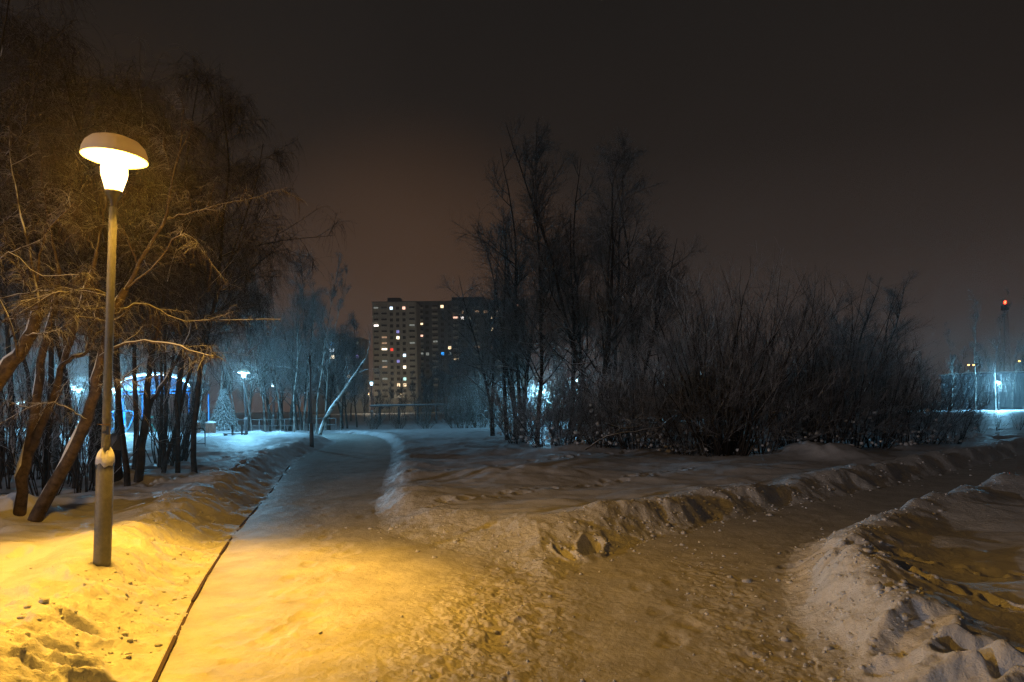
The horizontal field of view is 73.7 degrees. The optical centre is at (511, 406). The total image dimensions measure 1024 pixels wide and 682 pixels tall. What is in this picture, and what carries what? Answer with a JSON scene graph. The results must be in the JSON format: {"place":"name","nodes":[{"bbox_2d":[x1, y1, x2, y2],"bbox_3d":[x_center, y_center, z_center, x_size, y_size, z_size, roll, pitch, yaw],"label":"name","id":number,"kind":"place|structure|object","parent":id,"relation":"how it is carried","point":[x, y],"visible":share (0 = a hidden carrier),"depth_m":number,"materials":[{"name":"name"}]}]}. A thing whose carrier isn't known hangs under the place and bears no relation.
{"place":"outdoors","nodes":[
{"label":"outdoors","id":0,"kind":"place"},
{"bbox_2d":[0,402,1023,602],"bbox_3d":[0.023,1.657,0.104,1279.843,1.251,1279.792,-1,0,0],"label":"snow field","id":1,"kind":"structure","parent":0,"point":[481,470],"depth_m":14.83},
{"bbox_2d":[0,386,77,479],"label":"sapling clump","id":2,"kind":"object","parent":1,"relation":"on","point":[38,477],"visible":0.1,"depth_m":14.78,"materials":[{"name":"brown plant"}]},
{"bbox_2d":[0,342,90,488],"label":"sapling clump","id":3,"kind":"object","parent":1,"relation":"on","point":[3,456],"visible":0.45,"depth_m":13.46,"materials":[{"name":"brown plant"}]},
{"bbox_2d":[0,337,101,495],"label":"sapling clump","id":4,"kind":"object","parent":1,"relation":"on","point":[21,446],"visible":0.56,"depth_m":12.55,"materials":[{"name":"brown plant"}]},
{"bbox_2d":[0,361,121,486],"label":"sapling clump","id":5,"kind":"object","parent":1,"relation":"on","point":[38,465],"visible":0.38,"depth_m":14.20,"materials":[{"name":"brown plant"}]},
{"bbox_2d":[0,57,123,470],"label":"birch tree","id":6,"kind":"object","parent":1,"relation":"on","point":[55,463],"visible":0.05,"depth_m":17.59,"materials":[{"name":"brown plant"}]},
{"bbox_2d":[0,115,124,392],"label":"leaning tree","id":7,"kind":"object","parent":1,"relation":"on","point":[11,361],"visible":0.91,"depth_m":8.51,"materials":[{"name":"brown plant"}]},
{"bbox_2d":[0,0,124,296],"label":"birch tree","id":8,"kind":"object","parent":1,"relation":"on","point":[3,36],"visible":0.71,"depth_m":11.32,"materials":[{"name":"brown plant"}]},
{"bbox_2d":[0,108,142,515],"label":"forked tree","id":9,"kind":"object","parent":1,"relation":"on","point":[35,427],"visible":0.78,"depth_m":9.12,"materials":[{"name":"brown plant"}]},
{"bbox_2d":[0,15,157,476],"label":"birch tree","id":10,"kind":"object","parent":1,"relation":"on","point":[7,339],"visible":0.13,"depth_m":16.37,"materials":[{"name":"brown plant"}]},
{"bbox_2d":[1,33,181,481],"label":"thick tree","id":11,"kind":"object","parent":1,"relation":"on","point":[100,422],"visible":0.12,"depth_m":14.78,"materials":[{"name":"brown plant"}]},
{"bbox_2d":[0,23,189,491],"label":"birch tree","id":12,"kind":"object","parent":1,"relation":"on","point":[50,382],"visible":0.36,"depth_m":13.36,"materials":[{"name":"brown plant"}]},
{"bbox_2d":[28,345,181,492],"bbox_3d":[-7.856,0.317,13.196,2.452,2.974,2.298,-1,0,-18],"label":"sapling clump","id":13,"kind":"object","parent":1,"relation":"on","point":[78,481],"visible":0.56,"depth_m":13.03,"materials":[{"name":"brown plant"}]},
{"bbox_2d":[0,0,220,488],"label":"birch tree","id":14,"kind":"object","parent":1,"relation":"on","point":[119,92],"visible":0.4,"depth_m":13.46,"materials":[{"name":"brown plant"}]},
{"bbox_2d":[110,433,122,481],"bbox_3d":[-8.049,1.135,13.832,0.416,1.198,0.376,-1,0,18],"label":"tree stump","id":15,"kind":"object","parent":1,"relation":"on","point":[116,449],"visible":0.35,"depth_m":13.74,"materials":[{"name":"brown plant"}]},
{"bbox_2d":[0,1,246,486],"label":"birch tree","id":16,"kind":"object","parent":1,"relation":"on","point":[123,443],"visible":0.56,"depth_m":12.80,"materials":[{"name":"brown plant"}]},
{"bbox_2d":[24,52,224,461],"bbox_3d":[-9.934,-3.449,17.692,6.756,10.681,4.694,-1,0,37],"label":"birch tree","id":17,"kind":"object","parent":1,"relation":"on","point":[116,419],"visible":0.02,"depth_m":16.79,"materials":[{"name":"brown plant"}]},
{"bbox_2d":[44,186,257,469],"bbox_3d":[-8.772,-2.057,17.048,4.282,7.706,4.348,-1,0,16],"label":"birch tree","id":18,"kind":"object","parent":1,"relation":"on","point":[164,445],"visible":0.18,"depth_m":16.89,"materials":[{"name":"brown plant"}]},
{"bbox_2d":[0,84,307,521],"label":"slanting tree","id":19,"kind":"object","parent":1,"relation":"on","point":[44,501],"visible":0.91,"depth_m":9.11,"materials":[{"name":"brown plant"}]},
{"bbox_2d":[121,372,209,420],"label":"pavilion","id":20,"kind":"structure","parent":1,"relation":"on","point":[153,385],"depth_m":60.05,"materials":[{"name":"blue paint"}]},
{"bbox_2d":[0,432,336,681],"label":"snow bank","id":21,"kind":"structure","parent":1,"relation":"on","point":[245,483],"depth_m":5.96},
{"bbox_2d":[80,132,148,566],"bbox_3d":[-3.716,-0.274,6.277,0.550,4.407,0.549,2,0,0],"label":"street lamp","id":22,"kind":"object","parent":21,"relation":"on","point":[114,150],"visible":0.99,"depth_m":6.24,"materials":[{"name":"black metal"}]},
{"bbox_2d":[308,355,313,446],"bbox_3d":[-8.434,0.028,28.637,0.176,4.338,0.176,-1,0,0],"label":"post","id":23,"kind":"object","parent":21,"relation":"on","point":[311,432],"visible":0.93,"depth_m":28.60,"materials":[{"name":"black metal"}]},
{"bbox_2d":[112,364,225,463],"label":"sapling clump","id":24,"kind":"object","parent":1,"relation":"on","point":[151,436],"visible":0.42,"depth_m":19.32,"materials":[{"name":"brown plant"}]},
{"bbox_2d":[24,103,316,472],"bbox_3d":[-7.410,-2.583,15.100,5.620,8.886,3.905,5,0,-32],"label":"birch tree","id":25,"kind":"object","parent":1,"relation":"on","point":[258,301],"visible":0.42,"depth_m":15.53,"materials":[{"name":"brown plant"}]},
{"bbox_2d":[127,360,218,461],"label":"sapling clump","id":26,"kind":"object","parent":1,"relation":"on","point":[186,456],"visible":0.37,"depth_m":20.10,"materials":[{"name":"brown plant"}]},
{"bbox_2d":[82,132,273,453],"bbox_3d":[-10.565,-2.986,21.352,6.227,9.845,4.327,5,0,-42],"label":"birch tree","id":27,"kind":"object","parent":1,"relation":"on","point":[154,371],"visible":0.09,"depth_m":21.68,"materials":[{"name":"brown plant"}]},
{"bbox_2d":[129,364,226,460],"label":"sapling clump","id":28,"kind":"object","parent":1,"relation":"on","point":[184,431],"visible":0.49,"depth_m":20.18,"materials":[{"name":"brown plant"}]},
{"bbox_2d":[91,167,288,482],"bbox_3d":[-6.465,-1.823,13.770,3.835,7.102,2.123,-1,0,0],"label":"dark leaning tree","id":29,"kind":"object","parent":1,"relation":"on","point":[141,452],"visible":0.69,"depth_m":13.62,"materials":[{"name":"brown plant"}]},
{"bbox_2d":[100,160,281,466],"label":"birch tree","id":30,"kind":"object","parent":1,"relation":"on","point":[161,420],"visible":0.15,"depth_m":17.22,"materials":[{"name":"brown plant"}]},
{"bbox_2d":[121,158,272,431],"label":"birch tree","id":31,"kind":"object","parent":1,"relation":"on","point":[169,380],"visible":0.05,"depth_m":20.89,"materials":[{"name":"brown plant"}]},
{"bbox_2d":[169,245,262,429],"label":"belt tree","id":32,"kind":"object","parent":1,"relation":"on","point":[225,382],"visible":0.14,"depth_m":66.13,"materials":[{"name":"grey plant"}]},
{"bbox_2d":[80,45,355,472],"bbox_3d":[-7.192,-3.305,16.345,6.521,10.269,5.287,-1,0,-44],"label":"birch tree","id":33,"kind":"object","parent":1,"relation":"on","point":[229,115],"visible":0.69,"depth_m":15.80,"materials":[{"name":"brown plant"}]},
{"bbox_2d":[209,387,240,431],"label":"young spruce","id":34,"kind":"object","parent":1,"relation":"on","point":[223,403],"visible":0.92,"depth_m":46.85,"materials":[{"name":"white plant"}]},
{"bbox_2d":[226,290,259,430],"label":"thin tree","id":35,"kind":"object","parent":1,"relation":"on","point":[242,366],"visible":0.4,"depth_m":54.77,"materials":[{"name":"plant"}]},
{"bbox_2d":[235,276,266,431],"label":"thin tree","id":36,"kind":"object","parent":1,"relation":"on","point":[251,348],"visible":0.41,"depth_m":48.95,"materials":[{"name":"plant"}]},
{"bbox_2d":[210,244,307,430],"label":"belt tree","id":37,"kind":"object","parent":1,"relation":"on","point":[251,393],"visible":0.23,"depth_m":61.90,"materials":[{"name":"grey plant"}]},
{"bbox_2d":[231,278,298,430],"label":"belt tree","id":38,"kind":"object","parent":1,"relation":"on","point":[264,389],"visible":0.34,"depth_m":65.91,"materials":[{"name":"grey plant"}]},
{"bbox_2d":[254,278,291,430],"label":"thin tree","id":39,"kind":"object","parent":1,"relation":"on","point":[273,362],"visible":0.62,"depth_m":52.29,"materials":[{"name":"plant"}]},
{"bbox_2d":[234,272,316,428],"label":"belt tree","id":40,"kind":"object","parent":1,"relation":"on","point":[281,402],"visible":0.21,"depth_m":77.89,"materials":[{"name":"grey plant"}]},
{"bbox_2d":[234,262,326,430],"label":"belt tree","id":41,"kind":"object","parent":1,"relation":"on","point":[291,414],"visible":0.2,"depth_m":69.56,"materials":[{"name":"grey plant"}]},
{"bbox_2d":[275,269,314,431],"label":"thin tree","id":42,"kind":"object","parent":1,"relation":"on","point":[298,316],"visible":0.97,"depth_m":47.73,"materials":[{"name":"plant"}]},
{"bbox_2d":[259,287,339,429],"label":"belt tree","id":43,"kind":"object","parent":1,"relation":"on","point":[291,362],"visible":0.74,"depth_m":59.77,"materials":[{"name":"brown plant"}]},
{"bbox_2d":[262,248,344,430],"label":"belt tree","id":44,"kind":"object","parent":1,"relation":"on","point":[304,327],"visible":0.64,"depth_m":63.35,"materials":[{"name":"brown plant"}]},
{"bbox_2d":[295,280,325,430],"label":"thin tree","id":45,"kind":"object","parent":1,"relation":"on","point":[313,340],"visible":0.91,"depth_m":54.65,"materials":[{"name":"plant"}]},
{"bbox_2d":[312,251,344,433],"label":"thin tree","id":46,"kind":"object","parent":1,"relation":"on","point":[331,301],"visible":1,"depth_m":47.78,"materials":[{"name":"plant"}]},
{"bbox_2d":[311,263,351,430],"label":"thin tree","id":47,"kind":"object","parent":1,"relation":"on","point":[340,302],"visible":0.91,"depth_m":49.41,"materials":[{"name":"plant"}]},
{"bbox_2d":[293,287,374,429],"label":"belt tree","id":48,"kind":"object","parent":1,"relation":"on","point":[340,354],"visible":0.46,"depth_m":72.33,"materials":[{"name":"brown plant"}]},
{"bbox_2d":[312,334,368,413],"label":"apartment block","id":49,"kind":"structure","parent":1,"relation":"on","point":[335,410],"depth_m":300.02,"materials":[{"name":"concrete"}]},
{"bbox_2d":[313,311,368,428],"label":"belt tree","id":50,"kind":"object","parent":1,"relation":"on","point":[344,399],"visible":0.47,"depth_m":75.48,"materials":[{"name":"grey plant"}]},
{"bbox_2d":[322,311,370,426],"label":"belt tree","id":51,"kind":"object","parent":1,"relation":"on","point":[352,315],"visible":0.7,"depth_m":79.88,"materials":[{"name":"grey plant"}]},
{"bbox_2d":[318,324,392,434],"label":"leaning pole tree","id":52,"kind":"object","parent":1,"relation":"on","point":[329,411],"visible":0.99,"depth_m":44.94,"materials":[{"name":"plant"}]},
{"bbox_2d":[341,320,370,420],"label":"distant tree","id":53,"kind":"object","parent":1,"relation":"on","point":[356,357],"visible":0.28,"depth_m":119.01,"materials":[{"name":"grey plant"}]},
{"bbox_2d":[372,298,421,412],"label":"apartment block","id":54,"kind":"structure","parent":1,"relation":"on","point":[396,323],"depth_m":320.00,"materials":[{"name":"concrete"}]},
{"bbox_2d":[381,402,412,428],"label":"pale shrub","id":55,"kind":"object","parent":1,"relation":"on","point":[395,422],"visible":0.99,"depth_m":74.00,"materials":[{"name":"grey plant"}]},
{"bbox_2d":[409,394,449,428],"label":"pale shrub","id":56,"kind":"object","parent":1,"relation":"on","point":[426,418],"visible":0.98,"depth_m":69.69,"materials":[{"name":"grey plant"}]},
{"bbox_2d":[435,354,456,416],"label":"distant tree","id":57,"kind":"object","parent":1,"relation":"on","point":[443,380],"visible":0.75,"depth_m":118.88,"materials":[{"name":"grey plant"}]},
{"bbox_2d":[434,391,471,427],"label":"pale shrub","id":58,"kind":"object","parent":1,"relation":"on","point":[448,421],"visible":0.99,"depth_m":51.91,"materials":[{"name":"grey plant"}]},
{"bbox_2d":[434,380,485,427],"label":"pale shrub","id":59,"kind":"object","parent":1,"relation":"on","point":[477,397],"visible":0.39,"depth_m":59.95,"materials":[{"name":"grey plant"}]},
{"bbox_2d":[417,297,524,411],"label":"apartment block","id":60,"kind":"structure","parent":1,"relation":"on","point":[431,324],"depth_m":334.00,"materials":[{"name":"concrete"}]},
{"bbox_2d":[444,375,502,427],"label":"pale shrub","id":61,"kind":"object","parent":1,"relation":"on","point":[473,421],"visible":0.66,"depth_m":53.69,"materials":[{"name":"grey plant"}]},
{"bbox_2d":[422,222,536,435],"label":"bare tree","id":62,"kind":"object","parent":1,"relation":"on","point":[470,327],"visible":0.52,"depth_m":33.59,"materials":[{"name":"brown plant"}]},
{"bbox_2d":[450,368,532,427],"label":"pale shrub","id":63,"kind":"object","parent":1,"relation":"on","point":[486,399],"visible":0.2,"depth_m":56.63,"materials":[{"name":"grey plant"}]},
{"bbox_2d":[431,199,563,439],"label":"bare tree","id":64,"kind":"object","parent":1,"relation":"on","point":[505,373],"visible":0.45,"depth_m":29.62,"materials":[{"name":"brown plant"}]},
{"bbox_2d":[471,375,558,443],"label":"bare shrub","id":65,"kind":"object","parent":1,"relation":"on","point":[503,413],"visible":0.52,"depth_m":26.66,"materials":[{"name":"brown plant"}]},
{"bbox_2d":[445,142,596,441],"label":"bare tree","id":66,"kind":"object","parent":1,"relation":"on","point":[516,276],"visible":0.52,"depth_m":28.34,"materials":[{"name":"brown plant"}]},
{"bbox_2d":[484,371,594,447],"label":"bare shrub","id":67,"kind":"object","parent":1,"relation":"on","point":[532,426],"visible":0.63,"depth_m":23.30,"materials":[{"name":"brown plant"}]},
{"bbox_2d":[474,117,628,444],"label":"bare tree","id":68,"kind":"object","parent":1,"relation":"on","point":[537,225],"visible":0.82,"depth_m":25.64,"materials":[{"name":"brown plant"}]},
{"bbox_2d":[462,148,654,442],"bbox_3d":[2.067,-4.215,26.628,6.924,12.159,6.925,-1,0,44],"label":"bare tree","id":69,"kind":"object","parent":1,"relation":"on","point":[563,278],"visible":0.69,"depth_m":26.01,"materials":[{"name":"brown plant"}]},
{"bbox_2d":[514,360,620,445],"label":"bare shrub","id":70,"kind":"object","parent":1,"relation":"on","point":[558,428],"visible":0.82,"depth_m":22.12,"materials":[{"name":"brown plant"}]},
{"bbox_2d":[524,368,638,443],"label":"bare shrub","id":71,"kind":"object","parent":1,"relation":"on","point":[578,411],"visible":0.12,"depth_m":23.91,"materials":[{"name":"brown plant"}]},
{"bbox_2d":[480,112,695,444],"bbox_3d":[2.134,-4.706,23.930,6.679,13.065,7.578,-1,0,-34],"label":"bare tree","id":72,"kind":"object","parent":1,"relation":"on","point":[610,299],"visible":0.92,"depth_m":23.50,"materials":[{"name":"brown plant"}]},
{"bbox_2d":[535,355,662,447],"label":"bare shrub","id":73,"kind":"object","parent":1,"relation":"on","point":[575,432],"visible":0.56,"depth_m":21.88,"materials":[{"name":"brown plant"}]},
{"bbox_2d":[550,368,664,446],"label":"bare shrub","id":74,"kind":"object","parent":1,"relation":"on","point":[625,440],"visible":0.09,"depth_m":23.70,"materials":[{"name":"brown plant"}]},
{"bbox_2d":[550,126,673,429],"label":"bare tree","id":75,"kind":"object","parent":1,"relation":"on","point":[631,158],"visible":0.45,"depth_m":28.67,"materials":[{"name":"brown plant"}]},
{"bbox_2d":[585,397,680,449],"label":"fallen branch","id":76,"kind":"object","parent":1,"relation":"on","point":[637,417],"visible":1,"depth_m":17.90,"materials":[{"name":"wood"}]},
{"bbox_2d":[572,331,702,449],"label":"bare shrub","id":77,"kind":"object","parent":1,"relation":"on","point":[611,421],"visible":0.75,"depth_m":20.94,"materials":[{"name":"brown plant"}]},
{"bbox_2d":[582,357,702,447],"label":"bare shrub","id":78,"kind":"object","parent":1,"relation":"on","point":[639,410],"visible":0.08,"depth_m":23.18,"materials":[{"name":"brown plant"}]},
{"bbox_2d":[570,162,717,440],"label":"bare tree","id":79,"kind":"object","parent":1,"relation":"on","point":[634,287],"visible":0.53,"depth_m":25.39,"materials":[{"name":"brown plant"}]},
{"bbox_2d":[592,355,718,448],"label":"bare shrub","id":80,"kind":"object","parent":1,"relation":"on","point":[651,444],"visible":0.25,"depth_m":21.14,"materials":[{"name":"brown plant"}]},
{"bbox_2d":[617,224,699,440],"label":"bare tree","id":81,"kind":"object","parent":1,"relation":"on","point":[662,290],"visible":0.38,"depth_m":26.77,"materials":[{"name":"brown plant"}]},
{"bbox_2d":[627,359,769,455],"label":"bare shrub","id":82,"kind":"object","parent":1,"relation":"on","point":[674,440],"visible":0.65,"depth_m":19.55,"materials":[{"name":"brown plant"}]},
{"bbox_2d":[374,432,1023,579],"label":"snow bank","id":83,"kind":"structure","parent":1,"relation":"on","point":[413,486],"depth_m":10.01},
{"bbox_2d":[6,443,1016,681],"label":"snow clods","id":84,"kind":"object","parent":83,"relation":"on","point":[879,585],"visible":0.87,"depth_m":5.76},
{"bbox_2d":[617,251,831,452],"bbox_3d":[6.492,-1.742,20.736,6.657,6.752,6.746,-1,0,19],"label":"bare shrub","id":85,"kind":"object","parent":1,"relation":"on","point":[718,354],"visible":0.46,"depth_m":19.64,"materials":[{"name":"brown plant"}]},
{"bbox_2d":[620,240,885,456],"bbox_3d":[6.297,-1.658,19.297,6.714,6.720,6.626,-1,0,-4],"label":"bare shrub","id":86,"kind":"object","parent":1,"relation":"on","point":[742,450],"visible":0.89,"depth_m":18.89,"materials":[{"name":"brown plant"}]},
{"bbox_2d":[668,320,854,453],"bbox_3d":[7.086,-0.488,19.592,4.159,4.089,5.072,-1,0,-31],"label":"bare shrub","id":87,"kind":"object","parent":1,"relation":"on","point":[764,444],"visible":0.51,"depth_m":18.96,"materials":[{"name":"brown plant"}]},
{"bbox_2d":[732,355,868,447],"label":"bare shrub","id":88,"kind":"object","parent":1,"relation":"on","point":[804,428],"visible":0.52,"depth_m":19.41,"materials":[{"name":"brown plant"}]},
{"bbox_2d":[713,259,928,445],"bbox_3d":[9.101,-1.669,20.861,6.551,6.644,6.639,-1,0,-6],"label":"bare shrub","id":89,"kind":"object","parent":1,"relation":"on","point":[823,351],"visible":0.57,"depth_m":19.80,"materials":[{"name":"brown plant"}]},
{"bbox_2d":[782,342,933,448],"bbox_3d":[10.275,-0.337,21.042,4.624,3.727,3.791,-1,0,-33],"label":"bare shrub","id":90,"kind":"object","parent":1,"relation":"on","point":[854,440],"visible":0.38,"depth_m":20.45,"materials":[{"name":"brown plant"}]},
{"bbox_2d":[812,272,917,400],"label":"background tree","id":91,"kind":"object","parent":1,"relation":"on","point":[871,303],"visible":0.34,"depth_m":43.13,"materials":[{"name":"brown plant"}]},
{"bbox_2d":[793,338,939,441],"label":"bare shrub","id":92,"kind":"object","parent":1,"relation":"on","point":[873,373],"visible":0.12,"depth_m":23.50,"materials":[{"name":"brown plant"}]},
{"bbox_2d":[790,343,949,448],"bbox_3d":[11.659,-0.277,21.674,4.559,3.488,4.398,-1,0,-38],"label":"bare shrub","id":93,"kind":"object","parent":1,"relation":"on","point":[886,404],"visible":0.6,"depth_m":20.89,"materials":[{"name":"brown plant"}]},
{"bbox_2d":[811,269,947,424],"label":"background tree","id":94,"kind":"object","parent":1,"relation":"on","point":[895,308],"visible":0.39,"depth_m":44.50,"materials":[{"name":"brown plant"}]},
{"bbox_2d":[826,284,937,419],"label":"background tree","id":95,"kind":"object","parent":1,"relation":"on","point":[901,330],"visible":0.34,"depth_m":45.52,"materials":[{"name":"brown plant"}]},
{"bbox_2d":[780,473,1023,681],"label":"snow bank","id":96,"kind":"structure","parent":1,"relation":"on","point":[956,533],"depth_m":5.20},
{"bbox_2d":[833,348,999,449],"bbox_3d":[12.288,-0.269,21.963,4.487,3.433,4.329,-1,0,-8],"label":"bare shrub","id":97,"kind":"object","parent":1,"relation":"on","point":[924,424],"visible":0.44,"depth_m":21.44,"materials":[{"name":"brown plant"}]},
{"bbox_2d":[876,354,992,443],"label":"bare shrub","id":98,"kind":"object","parent":1,"relation":"on","point":[943,422],"visible":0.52,"depth_m":22.52,"materials":[{"name":"brown plant"}]},
{"bbox_2d":[897,377,995,443],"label":"bare shrub","id":99,"kind":"object","parent":1,"relation":"on","point":[960,438],"visible":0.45,"depth_m":23.85,"materials":[{"name":"brown plant"}]},
{"bbox_2d":[964,289,993,409],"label":"white birch","id":100,"kind":"object","parent":1,"relation":"on","point":[972,328],"visible":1,"depth_m":95.75,"materials":[{"name":"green plant"}]},
{"bbox_2d":[941,371,1023,408],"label":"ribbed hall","id":101,"kind":"structure","parent":1,"relation":"on","point":[1006,388],"depth_m":112.00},
{"bbox_2d":[985,285,1011,409],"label":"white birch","id":102,"kind":"object","parent":1,"relation":"on","point":[996,348],"visible":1,"depth_m":94.83,"materials":[{"name":"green plant"}]},
{"bbox_2d":[0,0,1023,415],"label":"sky","id":103,"kind":"structure","parent":0,"point":[884,138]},
{"bbox_2d":[156,431,1023,681],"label":"footpath","id":104,"kind":"structure","parent":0,"point":[298,567],"depth_m":5.96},
{"bbox_2d":[152,465,289,681],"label":"kerb","id":105,"kind":"structure","parent":104,"relation":"on","point":[166,657],"depth_m":5.83,"materials":[{"name":"concrete"}]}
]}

